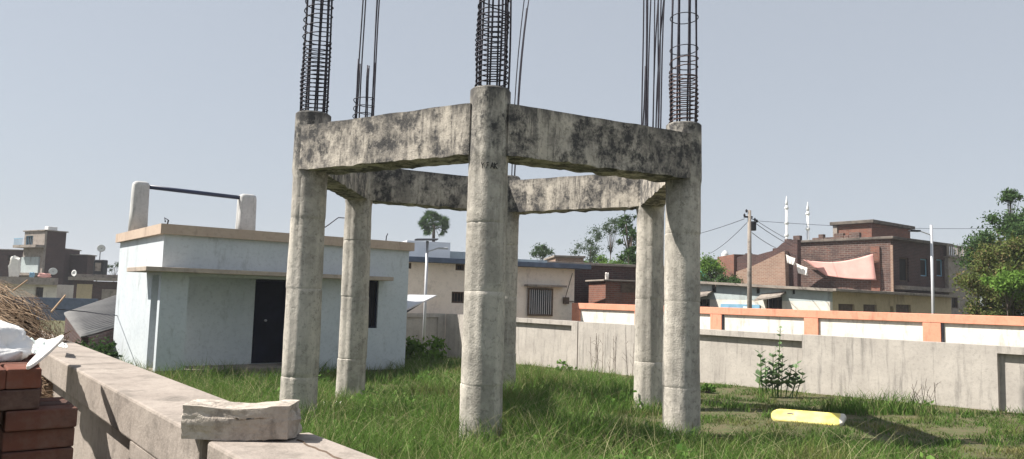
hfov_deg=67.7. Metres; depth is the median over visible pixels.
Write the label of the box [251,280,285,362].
door
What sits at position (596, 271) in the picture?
brick house
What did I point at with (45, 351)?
broken tile
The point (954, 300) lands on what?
window
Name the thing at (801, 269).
washed shirt
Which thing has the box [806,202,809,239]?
minaret
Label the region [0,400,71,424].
brick
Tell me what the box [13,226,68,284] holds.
tower house
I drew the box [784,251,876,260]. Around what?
clothes line
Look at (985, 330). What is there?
orange wall
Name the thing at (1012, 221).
leafy tree
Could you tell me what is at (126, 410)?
boundary wall
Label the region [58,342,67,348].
printed bag
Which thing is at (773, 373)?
milkweed plant
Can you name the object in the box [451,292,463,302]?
window
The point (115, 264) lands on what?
tree
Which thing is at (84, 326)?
tin shed
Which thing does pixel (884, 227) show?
power line
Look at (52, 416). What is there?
brick
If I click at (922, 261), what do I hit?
window
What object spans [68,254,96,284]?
brick house
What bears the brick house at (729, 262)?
on the ground at (720, 429)
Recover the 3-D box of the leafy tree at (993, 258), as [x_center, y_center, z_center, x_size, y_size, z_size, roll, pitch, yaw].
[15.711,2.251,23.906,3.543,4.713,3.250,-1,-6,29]
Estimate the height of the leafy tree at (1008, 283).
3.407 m
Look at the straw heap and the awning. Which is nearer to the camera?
the straw heap
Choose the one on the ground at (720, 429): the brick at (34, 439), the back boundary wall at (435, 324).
the back boundary wall at (435, 324)
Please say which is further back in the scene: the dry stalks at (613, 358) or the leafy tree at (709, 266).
the leafy tree at (709, 266)
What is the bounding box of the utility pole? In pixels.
[743,209,757,307]
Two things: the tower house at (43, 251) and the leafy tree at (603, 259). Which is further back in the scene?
the tower house at (43, 251)
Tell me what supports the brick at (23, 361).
on the brick
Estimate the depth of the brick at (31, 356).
3.37 m
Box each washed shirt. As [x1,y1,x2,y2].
[786,255,794,264]
[796,263,807,275]
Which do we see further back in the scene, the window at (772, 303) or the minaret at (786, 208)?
the minaret at (786, 208)
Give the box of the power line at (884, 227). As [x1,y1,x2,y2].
[763,221,985,228]
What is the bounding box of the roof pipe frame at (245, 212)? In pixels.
[128,181,256,230]
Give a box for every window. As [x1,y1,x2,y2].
[26,236,32,244]
[36,287,42,296]
[368,280,377,327]
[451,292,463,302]
[455,264,463,270]
[527,288,552,315]
[700,299,709,306]
[767,297,781,308]
[899,257,906,281]
[920,259,925,275]
[936,259,941,275]
[952,298,956,307]
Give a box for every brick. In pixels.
[0,359,29,367]
[0,366,6,389]
[0,388,40,410]
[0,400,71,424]
[0,427,74,451]
[0,446,72,458]
[2,404,77,431]
[4,364,41,388]
[27,353,34,359]
[40,397,64,401]
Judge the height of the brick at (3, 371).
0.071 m
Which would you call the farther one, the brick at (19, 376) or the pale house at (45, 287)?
the pale house at (45, 287)
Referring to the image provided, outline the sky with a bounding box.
[0,0,1023,305]
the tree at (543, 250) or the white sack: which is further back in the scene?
the tree at (543, 250)
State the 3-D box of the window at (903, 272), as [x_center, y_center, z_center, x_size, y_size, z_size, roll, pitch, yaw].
[19.896,2.043,38.982,1.034,1.212,0.060,6,-7,-38]
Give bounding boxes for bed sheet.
[804,254,875,279]
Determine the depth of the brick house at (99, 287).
57.71 m
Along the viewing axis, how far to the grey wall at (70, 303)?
44.72 m
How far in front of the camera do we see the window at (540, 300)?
27.23 m
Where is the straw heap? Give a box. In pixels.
[0,277,74,397]
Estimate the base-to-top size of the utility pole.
6.058 m
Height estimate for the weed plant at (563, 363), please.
0.484 m
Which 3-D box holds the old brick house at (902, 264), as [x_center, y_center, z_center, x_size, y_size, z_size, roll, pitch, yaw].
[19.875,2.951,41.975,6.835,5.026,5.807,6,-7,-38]
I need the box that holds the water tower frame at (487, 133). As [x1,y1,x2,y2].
[279,0,701,448]
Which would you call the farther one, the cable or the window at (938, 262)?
the window at (938, 262)
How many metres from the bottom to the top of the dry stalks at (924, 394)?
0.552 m
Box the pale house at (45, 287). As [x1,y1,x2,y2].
[0,276,73,297]
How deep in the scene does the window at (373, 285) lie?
17.83 m
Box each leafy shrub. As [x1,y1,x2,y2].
[75,336,124,357]
[405,335,450,365]
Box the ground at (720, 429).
[39,320,1023,458]
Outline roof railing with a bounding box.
[946,244,967,257]
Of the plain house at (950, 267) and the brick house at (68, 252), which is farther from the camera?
the brick house at (68, 252)
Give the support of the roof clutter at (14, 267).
on the pale house at (45, 287)
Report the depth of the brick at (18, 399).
2.74 m
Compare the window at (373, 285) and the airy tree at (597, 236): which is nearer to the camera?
the window at (373, 285)
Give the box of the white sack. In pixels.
[0,320,33,361]
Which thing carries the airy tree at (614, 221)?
on the ground at (720, 429)
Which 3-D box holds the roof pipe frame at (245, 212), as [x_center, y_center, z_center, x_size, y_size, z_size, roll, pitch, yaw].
[-7.590,-0.343,18.302,2.877,1.325,0.385,6,-7,-38]
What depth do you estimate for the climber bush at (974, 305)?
24.99 m
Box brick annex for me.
[585,279,635,304]
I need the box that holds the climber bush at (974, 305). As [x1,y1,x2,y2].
[958,286,1023,316]
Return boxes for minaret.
[784,196,788,238]
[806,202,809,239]
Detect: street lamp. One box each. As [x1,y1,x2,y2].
[415,238,448,351]
[908,225,934,313]
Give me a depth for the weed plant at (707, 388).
14.95 m
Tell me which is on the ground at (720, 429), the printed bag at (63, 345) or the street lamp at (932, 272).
the street lamp at (932, 272)
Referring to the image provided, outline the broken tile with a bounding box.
[26,335,63,369]
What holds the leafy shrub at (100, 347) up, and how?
on the ground at (720, 429)
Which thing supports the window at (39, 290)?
in the pale house at (45, 287)
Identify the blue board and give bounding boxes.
[721,304,759,308]
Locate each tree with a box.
[107,261,118,281]
[529,242,554,259]
[569,225,613,262]
[584,252,623,263]
[599,214,621,261]
[614,210,636,263]
[621,248,635,264]
[700,252,729,280]
[700,271,742,286]
[948,227,1023,315]
[952,205,1023,293]
[978,265,1023,315]
[994,187,1023,213]
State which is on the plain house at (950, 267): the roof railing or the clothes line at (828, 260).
the roof railing
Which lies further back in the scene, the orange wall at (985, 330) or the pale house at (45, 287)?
the pale house at (45, 287)
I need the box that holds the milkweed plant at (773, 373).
[754,326,805,397]
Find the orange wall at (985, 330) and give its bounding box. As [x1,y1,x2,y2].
[572,303,1023,346]
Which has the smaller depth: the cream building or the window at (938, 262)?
the cream building
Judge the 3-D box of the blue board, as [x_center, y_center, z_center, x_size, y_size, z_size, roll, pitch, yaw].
[10.859,3.938,36.387,0.046,0.750,2.191,6,-7,-38]
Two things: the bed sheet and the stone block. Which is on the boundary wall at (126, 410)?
the stone block
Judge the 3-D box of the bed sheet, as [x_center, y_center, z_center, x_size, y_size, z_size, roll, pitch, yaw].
[17.020,1.983,39.842,0.076,1.320,3.986,6,-7,-38]
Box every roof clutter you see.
[8,255,20,276]
[38,273,50,277]
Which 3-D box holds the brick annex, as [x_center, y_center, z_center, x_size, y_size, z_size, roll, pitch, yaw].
[4.482,3.611,29.598,2.813,3.229,2.040,3,-5,-14]
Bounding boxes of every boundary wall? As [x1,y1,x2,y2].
[38,331,376,458]
[406,313,445,356]
[445,314,1023,412]
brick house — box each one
[0,249,22,276]
[62,248,81,284]
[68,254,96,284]
[68,274,117,300]
[544,255,585,262]
[547,261,635,302]
[717,254,743,285]
[793,232,955,294]
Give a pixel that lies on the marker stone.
(800, 416)
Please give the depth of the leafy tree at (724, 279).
39.93 m
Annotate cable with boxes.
[29,306,116,315]
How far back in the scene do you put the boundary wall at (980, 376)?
14.91 m
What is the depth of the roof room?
42.14 m
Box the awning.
[407,295,436,311]
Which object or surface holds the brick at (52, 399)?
on the brick
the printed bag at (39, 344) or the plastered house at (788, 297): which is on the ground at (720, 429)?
the plastered house at (788, 297)
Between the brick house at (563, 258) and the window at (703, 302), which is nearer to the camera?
the window at (703, 302)
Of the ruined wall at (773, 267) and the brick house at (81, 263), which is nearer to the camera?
the ruined wall at (773, 267)
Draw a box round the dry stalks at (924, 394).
[911,382,939,411]
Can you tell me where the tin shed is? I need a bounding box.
[64,295,115,353]
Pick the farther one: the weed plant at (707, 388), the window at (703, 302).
the window at (703, 302)
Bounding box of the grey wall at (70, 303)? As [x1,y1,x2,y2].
[5,297,97,320]
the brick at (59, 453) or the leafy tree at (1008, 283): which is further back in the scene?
the leafy tree at (1008, 283)
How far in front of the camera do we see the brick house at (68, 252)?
69.52 m
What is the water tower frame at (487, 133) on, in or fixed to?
on the ground at (720, 429)
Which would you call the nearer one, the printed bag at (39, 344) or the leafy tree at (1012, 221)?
the printed bag at (39, 344)
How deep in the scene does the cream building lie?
27.09 m
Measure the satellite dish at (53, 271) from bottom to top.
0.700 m
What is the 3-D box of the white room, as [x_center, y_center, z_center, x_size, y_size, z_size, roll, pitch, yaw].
[-5.981,1.992,17.979,6.015,3.606,4.610,6,-7,-38]
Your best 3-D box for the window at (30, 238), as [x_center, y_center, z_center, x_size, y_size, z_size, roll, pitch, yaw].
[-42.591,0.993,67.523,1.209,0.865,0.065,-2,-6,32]
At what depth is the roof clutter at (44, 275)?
60.19 m
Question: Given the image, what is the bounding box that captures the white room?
[112,223,414,380]
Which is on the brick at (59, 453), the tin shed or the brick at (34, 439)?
the brick at (34, 439)
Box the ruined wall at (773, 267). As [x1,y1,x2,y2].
[736,239,800,288]
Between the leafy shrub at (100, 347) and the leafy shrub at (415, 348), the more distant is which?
the leafy shrub at (415, 348)
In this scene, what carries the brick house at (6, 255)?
on the ground at (720, 429)
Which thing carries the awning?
attached to the white room
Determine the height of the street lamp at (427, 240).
4.114 m
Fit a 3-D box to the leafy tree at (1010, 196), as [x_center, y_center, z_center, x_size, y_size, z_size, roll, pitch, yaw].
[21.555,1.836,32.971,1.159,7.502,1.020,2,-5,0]
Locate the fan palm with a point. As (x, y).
(424, 223)
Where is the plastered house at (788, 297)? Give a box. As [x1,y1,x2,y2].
[700,281,961,313]
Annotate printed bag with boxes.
[31,337,53,353]
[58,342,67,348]
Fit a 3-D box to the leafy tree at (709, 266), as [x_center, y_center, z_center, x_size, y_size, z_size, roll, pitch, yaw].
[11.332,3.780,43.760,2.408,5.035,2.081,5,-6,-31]
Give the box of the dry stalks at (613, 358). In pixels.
[590,333,634,377]
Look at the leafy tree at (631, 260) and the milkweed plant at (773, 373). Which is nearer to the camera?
the milkweed plant at (773, 373)
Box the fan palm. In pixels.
[418,209,450,241]
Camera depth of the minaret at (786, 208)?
150.77 m
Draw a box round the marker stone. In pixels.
[771,409,845,425]
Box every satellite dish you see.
[49,268,57,276]
[97,245,105,259]
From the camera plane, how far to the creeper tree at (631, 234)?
40.13 m
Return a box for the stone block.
[181,399,301,440]
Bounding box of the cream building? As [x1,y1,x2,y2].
[403,240,590,349]
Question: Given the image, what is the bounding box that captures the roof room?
[830,219,914,237]
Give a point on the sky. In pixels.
(906, 112)
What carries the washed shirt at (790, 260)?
hanging from the clothes line at (828, 260)
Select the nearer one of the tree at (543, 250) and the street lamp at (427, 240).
the street lamp at (427, 240)
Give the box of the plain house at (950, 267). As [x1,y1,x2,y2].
[943,256,978,314]
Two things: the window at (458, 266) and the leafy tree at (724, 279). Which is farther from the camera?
the leafy tree at (724, 279)
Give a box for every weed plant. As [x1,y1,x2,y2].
[553,359,575,372]
[700,383,716,392]

